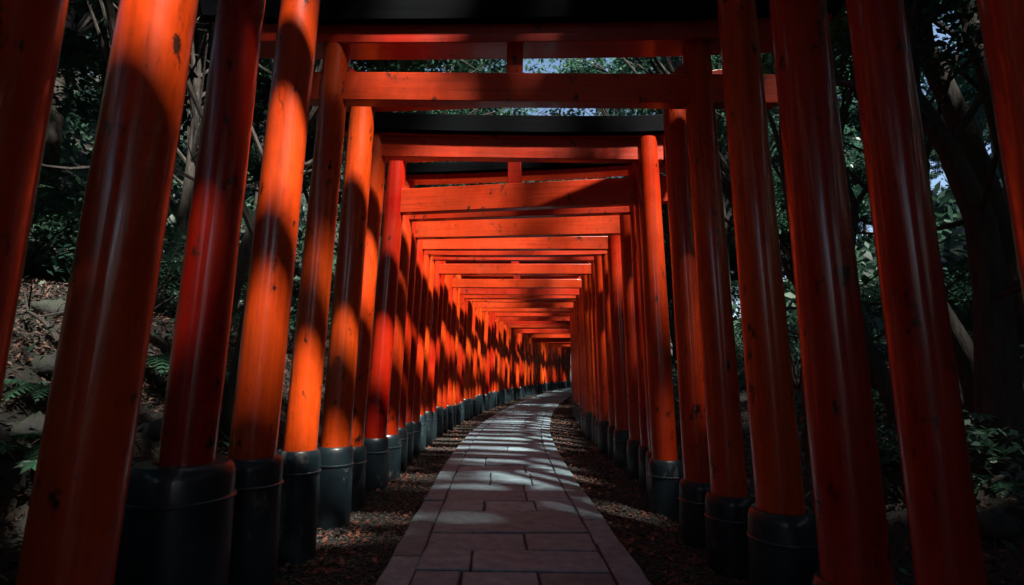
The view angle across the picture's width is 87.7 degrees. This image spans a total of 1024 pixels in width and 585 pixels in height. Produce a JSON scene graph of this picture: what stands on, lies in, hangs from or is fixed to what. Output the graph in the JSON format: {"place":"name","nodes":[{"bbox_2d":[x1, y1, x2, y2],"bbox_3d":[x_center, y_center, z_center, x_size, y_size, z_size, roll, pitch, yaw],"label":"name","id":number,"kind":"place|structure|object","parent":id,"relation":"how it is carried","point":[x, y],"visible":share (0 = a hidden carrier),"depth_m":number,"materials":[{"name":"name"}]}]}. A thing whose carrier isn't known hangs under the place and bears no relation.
{"place":"outdoors","nodes":[
{"label":"outdoors","id":0,"kind":"place"},
{"bbox_2d":[0,73,1023,584],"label":"ground","id":1,"kind":"structure","parent":0,"point":[14,483],"depth_m":4.42,"materials":[{"name":"soil"}]},
{"bbox_2d":[0,440,39,460],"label":"fern","id":2,"kind":"object","parent":1,"relation":"on","point":[33,453],"visible":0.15,"depth_m":3.08,"materials":[{"name":"green plant"}]},
{"bbox_2d":[0,433,41,494],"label":"broadleaf plant","id":3,"kind":"object","parent":1,"relation":"on","point":[24,466],"visible":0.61,"depth_m":2.92,"materials":[{"name":"green plant"}]},
{"bbox_2d":[4,411,44,444],"bbox_3d":[-3.009,0.871,3.372,0.325,0.247,0.326,0,-8,2],"label":"rock","id":4,"kind":"object","parent":1,"relation":"on","point":[36,421],"visible":0.4,"depth_m":3.27,"materials":[{"name":"grey stone"}]},
{"bbox_2d":[3,379,50,403],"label":"fern","id":5,"kind":"object","parent":1,"relation":"on","point":[43,390],"visible":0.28,"depth_m":3.49,"materials":[{"name":"green plant"}]},
{"bbox_2d":[21,281,63,344],"bbox_3d":[-4.029,0.164,4.541,0.882,0.573,0.580,1,-8,-1],"label":"fallen branch","id":6,"kind":"object","parent":1,"relation":"on","point":[48,326],"visible":0.9,"depth_m":4.46,"materials":[{"name":"wood"}]},
{"bbox_2d":[29,350,56,375],"bbox_3d":[-3.395,0.571,4.085,0.435,0.381,0.589,2,-8,-9],"label":"rock","id":7,"kind":"object","parent":1,"relation":"on","point":[44,364],"visible":0.14,"depth_m":3.83,"materials":[{"name":"grey stone"}]},
{"bbox_2d":[31,299,65,317],"bbox_3d":[-4.338,0.184,5.097,0.442,0.268,0.328,3,-9,-15],"label":"rock","id":8,"kind":"object","parent":1,"relation":"on","point":[48,306],"visible":0.34,"depth_m":5.00,"materials":[{"name":"grey stone"}]},
{"bbox_2d":[29,215,77,252],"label":"shrub","id":9,"kind":"object","parent":1,"relation":"on","point":[43,227],"visible":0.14,"depth_m":8.91,"materials":[{"name":"green plant"}]},
{"bbox_2d":[23,172,84,274],"bbox_3d":[-6.163,-0.769,6.833,1.886,1.420,1.758,4,-9,-18],"label":"shrub","id":10,"kind":"object","parent":1,"relation":"on","point":[40,249],"visible":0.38,"depth_m":6.86,"materials":[{"name":"green plant"}]},
{"bbox_2d":[74,13,107,138],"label":"forest tree","id":11,"kind":"object","parent":1,"relation":"on","point":[105,38],"visible":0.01,"depth_m":30.03,"materials":[{"name":"green plant"}]},
{"bbox_2d":[42,212,186,302],"bbox_3d":[-4.952,-0.348,6.968,1.736,1.403,1.863,7,-10,-37],"label":"shrub","id":12,"kind":"object","parent":1,"relation":"on","point":[67,234],"visible":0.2,"depth_m":6.90,"materials":[{"name":"green plant"}]},
{"bbox_2d":[38,0,205,200],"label":"forest tree","id":13,"kind":"object","parent":1,"relation":"on","point":[54,133],"visible":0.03,"depth_m":15.59,"materials":[{"name":"green plant"}]},
{"bbox_2d":[41,0,211,170],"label":"forest tree","id":14,"kind":"object","parent":1,"relation":"on","point":[110,11],"visible":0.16,"depth_m":5.50,"materials":[{"name":"brown plant"}]},
{"bbox_2d":[74,9,202,102],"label":"forest tree","id":15,"kind":"object","parent":1,"relation":"on","point":[105,33],"visible":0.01,"depth_m":20.21,"materials":[{"name":"green plant"}]},
{"bbox_2d":[139,413,162,439],"bbox_3d":[-2.824,1.119,4.318,0.378,0.296,0.371,1,-8,-5],"label":"rock","id":16,"kind":"object","parent":1,"relation":"on","point":[153,428],"visible":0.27,"depth_m":4.17,"materials":[{"name":"grey stone"}]},
{"bbox_2d":[62,73,259,188],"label":"forest tree","id":17,"kind":"object","parent":1,"relation":"on","point":[192,178],"visible":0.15,"depth_m":6.23,"materials":[{"name":"brown plant"}]},
{"bbox_2d":[59,0,272,79],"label":"forest tree","id":18,"kind":"object","parent":1,"relation":"on","point":[70,45],"visible":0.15,"depth_m":11.70,"materials":[{"name":"green plant"}]},
{"bbox_2d":[154,252,183,309],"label":"shrub","id":19,"kind":"object","parent":1,"relation":"on","point":[172,292],"visible":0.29,"depth_m":6.63,"materials":[{"name":"green plant"}]},
{"bbox_2d":[161,226,186,286],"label":"shrub","id":20,"kind":"object","parent":1,"relation":"on","point":[176,255],"visible":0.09,"depth_m":9.76,"materials":[{"name":"green plant"}]},
{"bbox_2d":[52,0,316,265],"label":"forest tree","id":21,"kind":"object","parent":1,"relation":"on","point":[189,126],"visible":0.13,"depth_m":14.15,"materials":[{"name":"green plant"}]},
{"bbox_2d":[145,354,233,376],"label":"fern","id":22,"kind":"object","parent":1,"relation":"on","point":[163,362],"visible":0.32,"depth_m":4.73,"materials":[{"name":"green plant"}]},
{"bbox_2d":[186,58,273,442],"bbox_3d":[-2.579,-2.185,5.702,4.214,7.710,4.715,1,-8,-1],"label":"forest tree","id":23,"kind":"object","parent":1,"relation":"on","point":[226,420],"visible":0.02,"depth_m":5.19,"materials":[{"name":"brown plant"}]},
{"bbox_2d":[182,102,343,212],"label":"forest tree","id":24,"kind":"object","parent":1,"relation":"on","point":[253,154],"depth_m":33.35,"materials":[{"name":"green plant"}]},
{"bbox_2d":[185,18,355,153],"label":"forest tree","id":25,"kind":"object","parent":1,"relation":"on","point":[257,111],"visible":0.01,"depth_m":18.95,"materials":[{"name":"green plant"}]},
{"bbox_2d":[231,303,331,352],"bbox_3d":[-4.063,0.637,9.775,1.368,1.182,2.140,-6,-10,37],"label":"shrub","id":26,"kind":"object","parent":1,"relation":"on","point":[292,327],"visible":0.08,"depth_m":9.84,"materials":[{"name":"green plant"}]},
{"bbox_2d":[96,10,484,203],"bbox_3d":[-6.382,-6.091,17.579,11.513,14.546,11.290,7,-10,-35],"label":"forest tree","id":27,"kind":"object","parent":1,"relation":"on","point":[406,65],"visible":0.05,"depth_m":15.45,"materials":[{"name":"green plant"}]},
{"bbox_2d":[196,3,540,311],"bbox_3d":[-3.363,-5.043,12.470,9.882,11.322,10.644,1,-8,-1],"label":"broadleaf tree","id":28,"kind":"object","parent":1,"relation":"on","point":[244,254],"visible":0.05,"depth_m":12.04,"materials":[{"name":"green plant"}]},
{"bbox_2d":[302,111,458,321],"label":"forest tree","id":29,"kind":"object","parent":1,"relation":"on","point":[307,183],"depth_m":26.98,"materials":[{"name":"green plant"}]},
{"bbox_2d":[150,333,739,584],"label":"fallen leaves","id":30,"kind":"object","parent":1,"relation":"on","point":[631,540],"depth_m":4.82,"materials":[{"name":"brown plant"}]},
{"bbox_2d":[307,58,587,256],"bbox_3d":[-2.559,-4.214,19.446,10.869,11.445,11.536,1,-8,-1],"label":"broadleaf tree","id":31,"kind":"object","parent":1,"relation":"on","point":[478,112],"visible":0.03,"depth_m":19.17,"materials":[{"name":"green plant"}]},
{"bbox_2d":[413,108,557,187],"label":"broadleaf tree","id":32,"kind":"object","parent":1,"relation":"on","point":[440,185],"visible":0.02,"depth_m":24.54,"materials":[{"name":"green plant"}]},
{"bbox_2d":[496,321,501,405],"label":"torii gate","id":33,"kind":"structure","parent":1,"relation":"on","point":[498,363],"depth_m":20.68,"materials":[{"name":"paint"}]},
{"bbox_2d":[15,0,986,584],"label":"torii gate","id":34,"kind":"structure","parent":1,"relation":"on","point":[75,518],"depth_m":1.93,"materials":[{"name":"paint"}]},
{"bbox_2d":[114,0,898,584],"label":"torii gate","id":35,"kind":"structure","parent":1,"relation":"on","point":[178,514],"depth_m":2.49,"materials":[{"name":"paint"}]},
{"bbox_2d":[0,0,1023,404],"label":"torii gate","id":36,"kind":"structure","parent":1,"relation":"on","point":[30,38],"depth_m":1.47,"materials":[{"name":"paint"}]},
{"bbox_2d":[0,235,1023,584],"bbox_3d":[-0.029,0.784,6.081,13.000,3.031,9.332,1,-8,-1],"label":"forest debris","id":37,"kind":"object","parent":1,"relation":"on","point":[150,379],"visible":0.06,"depth_m":4.37,"materials":[{"name":"brown plant"}]},
{"bbox_2d":[425,261,599,447],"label":"torii gate","id":38,"kind":"structure","parent":1,"relation":"on","point":[514,268],"depth_m":10.06,"materials":[{"name":"paint"}]},
{"bbox_2d":[344,112,682,516],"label":"torii gate","id":39,"kind":"structure","parent":1,"relation":"on","point":[638,140],"depth_m":5.62,"materials":[{"name":"paint"}]},
{"bbox_2d":[375,388,651,584],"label":"path edging","id":40,"kind":"object","parent":1,"relation":"on","point":[622,564],"visible":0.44,"depth_m":4.58,"materials":[{"name":"stone"}]},
{"bbox_2d":[511,329,515,400],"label":"torii gate","id":41,"kind":"structure","parent":1,"relation":"on","point":[513,362],"depth_m":24.44,"materials":[{"name":"paint"}]},
{"bbox_2d":[412,251,615,459],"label":"torii gate","id":42,"kind":"structure","parent":1,"relation":"on","point":[428,255],"depth_m":8.67,"materials":[{"name":"paint"}]},
{"bbox_2d":[442,275,585,435],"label":"torii gate","id":43,"kind":"structure","parent":1,"relation":"on","point":[515,282],"depth_m":11.88,"materials":[{"name":"paint"}]},
{"bbox_2d":[432,261,595,442],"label":"torii gate","id":44,"kind":"structure","parent":1,"relation":"on","point":[439,327],"depth_m":10.52,"materials":[{"name":"paint"}]},
{"bbox_2d":[420,256,608,453],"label":"torii gate","id":45,"kind":"structure","parent":1,"relation":"on","point":[603,424],"depth_m":9.20,"materials":[{"name":"paint"}]},
{"bbox_2d":[436,261,592,439],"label":"torii gate","id":46,"kind":"structure","parent":1,"relation":"on","point":[587,418],"depth_m":11.07,"materials":[{"name":"paint"}]},
{"bbox_2d":[447,288,584,431],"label":"torii gate","id":47,"kind":"structure","parent":1,"relation":"on","point":[452,359],"depth_m":12.26,"materials":[{"name":"paint"}]},
{"bbox_2d":[406,235,628,468],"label":"torii gate","id":48,"kind":"structure","parent":1,"relation":"on","point":[610,245],"depth_m":8.00,"materials":[{"name":"paint"}]},
{"bbox_2d":[452,275,582,428],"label":"torii gate","id":49,"kind":"structure","parent":1,"relation":"on","point":[491,291],"depth_m":12.96,"materials":[{"name":"paint"}]},
{"bbox_2d":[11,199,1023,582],"bbox_3d":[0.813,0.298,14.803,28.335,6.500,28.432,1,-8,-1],"label":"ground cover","id":50,"kind":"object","parent":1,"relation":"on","point":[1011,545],"visible":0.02,"depth_m":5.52,"materials":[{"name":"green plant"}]},
{"bbox_2d":[455,276,581,427],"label":"torii gate","id":51,"kind":"structure","parent":1,"relation":"on","point":[463,298],"depth_m":13.47,"materials":[{"name":"paint"}]},
{"bbox_2d":[516,333,520,398],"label":"torii gate","id":52,"kind":"structure","parent":1,"relation":"on","point":[517,368],"depth_m":25.73,"materials":[{"name":"paint"}]},
{"bbox_2d":[33,71,1004,345],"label":"distant undergrowth","id":53,"kind":"object","parent":1,"relation":"on","point":[945,205],"visible":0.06,"depth_m":20.35,"materials":[{"name":"green plant"}]},
{"bbox_2d":[317,69,721,549],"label":"torii gate","id":54,"kind":"structure","parent":1,"relation":"on","point":[335,446],"depth_m":4.65,"materials":[{"name":"paint"}]},
{"bbox_2d":[398,215,640,479],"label":"torii gate","id":55,"kind":"structure","parent":1,"relation":"on","point":[614,225],"depth_m":7.36,"materials":[{"name":"paint"}]},
{"bbox_2d":[460,299,578,422],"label":"torii gate","id":56,"kind":"structure","parent":1,"relation":"on","point":[463,366],"depth_m":14.08,"materials":[{"name":"paint"}]},
{"bbox_2d":[199,0,843,579],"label":"torii gate","id":57,"kind":"structure","parent":1,"relation":"on","point":[513,32],"depth_m":4.16,"materials":[{"name":"paint"}]},
{"bbox_2d":[224,0,818,584],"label":"torii gate","id":58,"kind":"structure","parent":1,"relation":"on","point":[782,540],"depth_m":3.17,"materials":[{"name":"paint"}]},
{"bbox_2d":[464,299,578,421],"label":"torii gate","id":59,"kind":"structure","parent":1,"relation":"on","point":[467,366],"depth_m":14.64,"materials":[{"name":"paint"}]},
{"bbox_2d":[364,142,681,504],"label":"torii gate","id":60,"kind":"structure","parent":1,"relation":"on","point":[401,198],"depth_m":6.21,"materials":[{"name":"paint"}]},
{"bbox_2d":[469,302,576,420],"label":"torii gate","id":61,"kind":"structure","parent":1,"relation":"on","point":[519,305],"depth_m":15.31,"materials":[{"name":"paint"}]},
{"bbox_2d":[472,308,575,417],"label":"torii gate","id":62,"kind":"structure","parent":1,"relation":"on","point":[475,357],"depth_m":15.78,"materials":[{"name":"paint"}]},
{"bbox_2d":[384,149,665,490],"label":"torii gate","id":63,"kind":"structure","parent":1,"relation":"on","point":[469,172],"depth_m":6.83,"materials":[{"name":"paint"}]},
{"bbox_2d":[475,308,574,416],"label":"torii gate","id":64,"kind":"structure","parent":1,"relation":"on","point":[477,397],"depth_m":16.40,"materials":[{"name":"paint"}]},
{"bbox_2d":[479,312,573,412],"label":"torii gate","id":65,"kind":"structure","parent":1,"relation":"on","point":[481,364],"depth_m":16.99,"materials":[{"name":"paint"}]},
{"bbox_2d":[482,312,573,411],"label":"torii gate","id":66,"kind":"structure","parent":1,"relation":"on","point":[485,349],"depth_m":17.77,"materials":[{"name":"paint"}]},
{"bbox_2d":[485,313,573,411],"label":"torii gate","id":67,"kind":"structure","parent":1,"relation":"on","point":[487,401],"depth_m":18.29,"materials":[{"name":"paint"}]},
{"bbox_2d":[489,313,572,408],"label":"torii gate","id":68,"kind":"structure","parent":1,"relation":"on","point":[514,314],"depth_m":19.00,"materials":[{"name":"paint"}]},
{"bbox_2d":[494,317,569,406],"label":"torii gate","id":69,"kind":"structure","parent":1,"relation":"on","point":[526,319],"depth_m":20.12,"materials":[{"name":"paint"}]},
{"bbox_2d":[491,316,572,409],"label":"torii gate","id":70,"kind":"structure","parent":1,"relation":"on","point":[493,375],"depth_m":19.50,"materials":[{"name":"paint"}]},
{"bbox_2d":[499,321,569,404],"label":"torii gate","id":71,"kind":"structure","parent":1,"relation":"on","point":[502,333],"depth_m":21.37,"materials":[{"name":"paint"}]},
{"bbox_2d":[501,323,569,403],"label":"torii gate","id":72,"kind":"structure","parent":1,"relation":"on","point":[503,361],"depth_m":21.96,"materials":[{"name":"paint"}]},
{"bbox_2d":[504,325,569,402],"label":"torii gate","id":73,"kind":"structure","parent":1,"relation":"on","point":[507,346],"depth_m":22.61,"materials":[{"name":"paint"}]},
{"bbox_2d":[509,328,569,400],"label":"torii gate","id":74,"kind":"structure","parent":1,"relation":"on","point":[511,353],"depth_m":23.84,"materials":[{"name":"paint"}]},
{"bbox_2d":[514,329,569,399],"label":"torii gate","id":75,"kind":"structure","parent":1,"relation":"on","point":[541,331],"depth_m":25.11,"materials":[{"name":"paint"}]},
{"bbox_2d":[524,333,569,396],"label":"torii gate","id":76,"kind":"structure","parent":1,"relation":"on","point":[526,349],"depth_m":28.32,"materials":[{"name":"paint"}]},
{"bbox_2d":[526,334,569,385],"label":"torii gate","id":77,"kind":"structure","parent":1,"relation":"on","point":[548,335],"depth_m":29.02,"materials":[{"name":"paint"}]},
{"bbox_2d":[533,338,569,393],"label":"torii gate","id":78,"kind":"structure","parent":1,"relation":"on","point":[548,339],"depth_m":31.64,"materials":[{"name":"paint"}]},
{"bbox_2d":[497,57,778,261],"bbox_3d":[4.951,-3.280,20.839,11.494,12.319,10.068,-4,-10,29],"label":"broadleaf tree","id":79,"kind":"object","parent":1,"relation":"on","point":[665,217],"visible":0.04,"depth_m":20.09,"materials":[{"name":"green plant"}]},
{"bbox_2d":[554,113,726,367],"bbox_3d":[5.644,-2.015,28.463,10.789,12.612,10.882,3,-9,-18],"label":"broadleaf tree","id":80,"kind":"object","parent":1,"relation":"on","point":[672,328],"depth_m":27.45,"materials":[{"name":"green plant"}]},
{"bbox_2d":[465,10,846,362],"bbox_3d":[3.683,-3.992,14.306,9.888,11.937,10.489,5,-9,-24],"label":"broadleaf tree","id":81,"kind":"object","parent":1,"relation":"on","point":[669,65],"visible":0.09,"depth_m":15.07,"materials":[{"name":"green plant"}]},
{"bbox_2d":[595,66,780,231],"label":"forest tree","id":82,"kind":"object","parent":1,"relation":"on","point":[626,112],"visible":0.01,"depth_m":26.39,"materials":[{"name":"green plant"}]},
{"bbox_2d":[668,245,737,305],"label":"forest tree","id":83,"kind":"object","parent":1,"relation":"on","point":[734,257],"visible":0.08,"depth_m":44.78,"materials":[{"name":"green plant"}]},
{"bbox_2d":[601,53,870,298],"bbox_3d":[8.679,-4.447,21.809,10.907,14.654,11.126,4,-9,-21],"label":"forest tree","id":84,"kind":"object","parent":1,"relation":"on","point":[780,215],"visible":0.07,"depth_m":21.37,"materials":[{"name":"green plant"}]},
{"bbox_2d":[787,318,800,390],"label":"shrub","id":85,"kind":"object","parent":1,"relation":"on","point":[798,378],"visible":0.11,"depth_m":9.45,"materials":[{"name":"green plant"}]},
{"bbox_2d":[641,0,980,466],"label":"forest tree","id":86,"kind":"object","parent":1,"relation":"on","point":[778,143],"visible":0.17,"depth_m":6.82,"materials":[{"name":"green plant"}]},
{"bbox_2d":[768,58,865,199],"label":"forest tree","id":87,"kind":"object","parent":1,"relation":"on","point":[855,163],"visible":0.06,"depth_m":28.17,"materials":[{"name":"green plant"}]},
{"bbox_2d":[790,328,888,380],"bbox_3d":[5.188,1.034,8.203,2.007,1.109,1.283,5,-9,-25],"label":"shrub","id":88,"kind":"object","parent":1,"relation":"on","point":[882,351],"visible":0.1,"depth_m":8.10,"materials":[{"name":"green plant"}]},
{"bbox_2d":[795,395,887,442],"bbox_3d":[3.985,1.646,6.591,1.460,0.807,0.934,-4,-10,32],"label":"shrub","id":89,"kind":"object","parent":1,"relation":"on","point":[877,408],"visible":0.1,"depth_m":6.42,"materials":[{"name":"green plant"}]},
{"bbox_2d":[843,105,870,217],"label":"forest tree","id":90,"kind":"object","parent":1,"relation":"on","point":[857,132],"depth_m":36.58,"materials":[{"name":"green plant"}]},
{"bbox_2d":[716,0,1011,463],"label":"forest tree","id":91,"kind":"object","parent":1,"relation":"on","point":[880,373],"visible":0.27,"depth_m":6.43,"materials":[{"name":"green plant"}]},
{"bbox_2d":[761,0,974,417],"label":"forest tree","id":92,"kind":"object","parent":1,"relation":"on","point":[963,344],"visible":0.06,"depth_m":6.33,"materials":[{"name":"green plant"}]},
{"bbox_2d":[716,0,1023,479],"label":"forest tree","id":93,"kind":"object","parent":1,"relation":"on","point":[998,389],"visible":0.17,"depth_m":5.07,"materials":[{"name":"brown plant"}]},
{"bbox_2d":[830,0,975,110],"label":"forest tree","id":94,"kind":"object","parent":1,"relation":"on","point":[845,38],"visible":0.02,"depth_m":10.66,"materials":[{"name":"green plant"}]},
{"bbox_2d":[797,408,1023,503],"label":"shrub","id":95,"kind":"object","parent":1,"relation":"on","point":[971,437],"visible":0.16,"depth_m":4.75,"materials":[{"name":"green plant"}]},
{"bbox_2d":[838,44,992,166],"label":"forest tree","id":96,"kind":"object","parent":1,"relation":"on","point":[964,92],"visible":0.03,"depth_m":32.76,"materials":[{"name":"green plant"}]},
{"bbox_2d":[860,280,971,321],"bbox_3d":[7.515,0.362,9.995,2.470,1.365,1.579,0,-8,4],"label":"shrub","id":97,"kind":"object","parent":1,"relation":"on","point":[866,295],"visible":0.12,"depth_m":10.02,"materials":[{"name":"green plant"}]},
{"bbox_2d":[838,0,1023,363],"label":"broadleaf tree","id":98,"kind":"object","parent":1,"relation":"on","point":[954,112],"visible":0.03,"depth_m":7.19,"materials":[{"name":"brown plant"}]},
{"bbox_2d":[942,261,972,337],"bbox_3d":[6.718,0.290,7.756,1.863,1.403,1.736,-2,-9,15],"label":"shrub","id":99,"kind":"object","parent":1,"relation":"on","point":[964,305],"visible":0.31,"depth_m":7.51,"materials":[{"name":"green plant"}]},
{"bbox_2d":[929,68,992,147],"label":"forest tree","id":100,"kind":"object","parent":1,"relation":"on","point":[982,127],"visible":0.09,"depth_m":43.52,"materials":[{"name":"green plant"}]},
{"bbox_2d":[933,4,1007,201],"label":"broadleaf tree","id":101,"kind":"object","parent":1,"relation":"on","point":[981,73],"visible":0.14,"depth_m":10.36,"materials":[{"name":"green plant"}]},
{"bbox_2d":[969,449,1023,502],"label":"fallen branch","id":102,"kind":"object","parent":1,"relation":"on","point":[982,490],"visible":0.68,"depth_m":4.46,"materials":[{"name":"brown wood"}]},
{"bbox_2d":[972,473,1023,496],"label":"fern","id":103,"kind":"object","parent":1,"relation":"on","point":[993,485],"visible":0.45,"depth_m":4.58,"materials":[{"name":"green plant"}]},
{"bbox_2d":[977,507,1023,546],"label":"rock","id":104,"kind":"object","parent":1,"relation":"on","point":[995,523],"visible":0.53,"depth_m":3.91,"materials":[{"name":"grey stone"}]},
{"bbox_2d":[990,458,1023,501],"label":"shrub","id":105,"kind":"object","parent":1,"relation":"on","point":[1013,468],"visible":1,"depth_m":3.16,"materials":[{"name":"green plant"}]},
{"bbox_2d":[276,399,748,584],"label":"gravel","id":106,"kind":"structure","parent":0,"point":[366,560],"depth_m":4.84,"materials":[{"name":"gravel"}]},
{"bbox_2d":[409,388,617,584],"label":"path","id":107,"kind":"structure","parent":0,"point":[562,549],"depth_m":4.60,"materials":[{"name":"stone"}]},
{"bbox_2d":[87,2,990,317],"label":"sky","id":108,"kind":"structure","parent":0,"point":[935,181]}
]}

